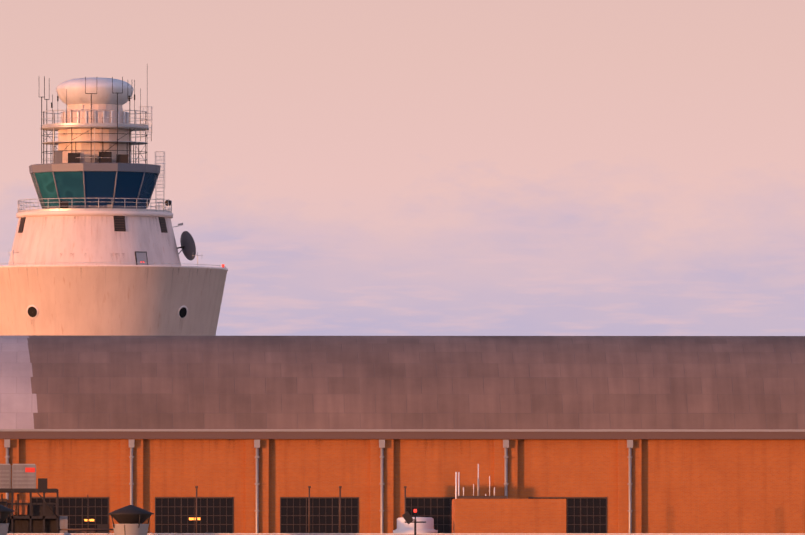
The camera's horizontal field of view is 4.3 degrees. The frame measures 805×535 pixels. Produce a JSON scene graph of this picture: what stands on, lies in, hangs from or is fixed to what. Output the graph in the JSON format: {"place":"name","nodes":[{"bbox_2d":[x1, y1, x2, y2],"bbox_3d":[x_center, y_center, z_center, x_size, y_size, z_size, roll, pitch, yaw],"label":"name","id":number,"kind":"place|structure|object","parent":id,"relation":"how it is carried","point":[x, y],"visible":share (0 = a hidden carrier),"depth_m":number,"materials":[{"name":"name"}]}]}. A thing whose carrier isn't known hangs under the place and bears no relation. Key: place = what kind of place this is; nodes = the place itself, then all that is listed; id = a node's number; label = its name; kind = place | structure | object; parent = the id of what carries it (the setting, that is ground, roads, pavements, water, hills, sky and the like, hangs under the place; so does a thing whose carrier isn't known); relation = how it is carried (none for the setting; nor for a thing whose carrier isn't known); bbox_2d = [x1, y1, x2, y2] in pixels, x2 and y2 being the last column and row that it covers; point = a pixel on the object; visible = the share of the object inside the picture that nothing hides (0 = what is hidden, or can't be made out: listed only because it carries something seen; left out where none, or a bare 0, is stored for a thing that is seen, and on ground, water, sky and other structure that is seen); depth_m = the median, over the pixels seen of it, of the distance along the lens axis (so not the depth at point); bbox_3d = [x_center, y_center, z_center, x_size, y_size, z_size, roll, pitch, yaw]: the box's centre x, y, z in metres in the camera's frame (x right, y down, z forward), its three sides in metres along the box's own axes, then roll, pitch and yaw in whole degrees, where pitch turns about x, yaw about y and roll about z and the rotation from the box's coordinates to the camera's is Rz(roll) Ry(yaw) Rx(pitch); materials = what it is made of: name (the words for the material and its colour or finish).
{"place":"outdoors","nodes":[
{"label":"outdoors","id":0,"kind":"place"},
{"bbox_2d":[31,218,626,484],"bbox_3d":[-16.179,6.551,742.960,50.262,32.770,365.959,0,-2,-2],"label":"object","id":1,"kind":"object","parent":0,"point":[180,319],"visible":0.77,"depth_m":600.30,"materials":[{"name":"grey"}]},
{"bbox_2d":[0,0,804,335],"label":"sky","id":2,"kind":"structure","parent":0,"point":[351,167],"materials":[{"name":"pink"}]},
{"bbox_3d":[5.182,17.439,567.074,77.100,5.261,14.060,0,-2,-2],"label":"annex front","id":3,"kind":"object","parent":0,"visible":0},
{"bbox_2d":[0,505,14,534],"bbox_3d":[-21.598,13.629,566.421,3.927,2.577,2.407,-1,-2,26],"label":"roof vent","id":4,"kind":"object","parent":3,"relation":"on","point":[5,512],"visible":1,"depth_m":565.93,"materials":[{"name":"grey metal"}]},
{"bbox_2d":[107,505,154,534],"bbox_3d":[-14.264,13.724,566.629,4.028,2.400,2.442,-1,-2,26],"label":"roof vent","id":5,"kind":"object","parent":3,"relation":"on","point":[130,519],"visible":1,"depth_m":565.94,"materials":[{"name":"grey metal"}]},
{"bbox_2d":[0,464,506,532],"bbox_3d":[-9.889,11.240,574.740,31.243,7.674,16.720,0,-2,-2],"label":"roof plant","id":6,"kind":"object","parent":3,"relation":"on","point":[26,517],"visible":0.77,"depth_m":580.97,"materials":[{"name":"grey metal"}]},
{"label":"ground","id":7,"kind":"structure","parent":0,"visible":0},
{"bbox_2d":[0,77,227,335],"bbox_3d":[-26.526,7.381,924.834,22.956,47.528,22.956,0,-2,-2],"label":"control tower","id":8,"kind":"structure","parent":7,"relation":"on","point":[66,293],"depth_m":918.60,"materials":[{"name":"concrete"}]},
{"bbox_2d":[1,76,225,318],"bbox_3d":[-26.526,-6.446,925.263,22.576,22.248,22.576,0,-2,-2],"label":"tower fittings","id":9,"kind":"object","parent":8,"relation":"on","point":[188,247],"visible":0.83,"depth_m":921.36,"materials":[{"name":"grey metal"}]},
{"bbox_2d":[64,509,425,534],"bbox_3d":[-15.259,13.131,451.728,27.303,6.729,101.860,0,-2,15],"label":"lights","id":10,"kind":"object","parent":7,"relation":"on","point":[407,517],"visible":1,"depth_m":499.72,"materials":[{"name":"grey metal"}]},
{"bbox_2d":[0,335,804,532],"bbox_3d":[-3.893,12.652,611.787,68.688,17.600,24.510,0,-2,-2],"label":"hangar","id":11,"kind":"structure","parent":7,"relation":"on","point":[707,433],"depth_m":600.73,"materials":[{"name":"metal"}]},
{"bbox_2d":[7,499,804,534],"bbox_3d":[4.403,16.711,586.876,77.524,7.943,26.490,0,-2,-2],"label":"rooftop","id":12,"kind":"object","parent":7,"relation":"on","point":[508,516],"visible":1,"depth_m":577.24,"materials":[{"name":"brick"}]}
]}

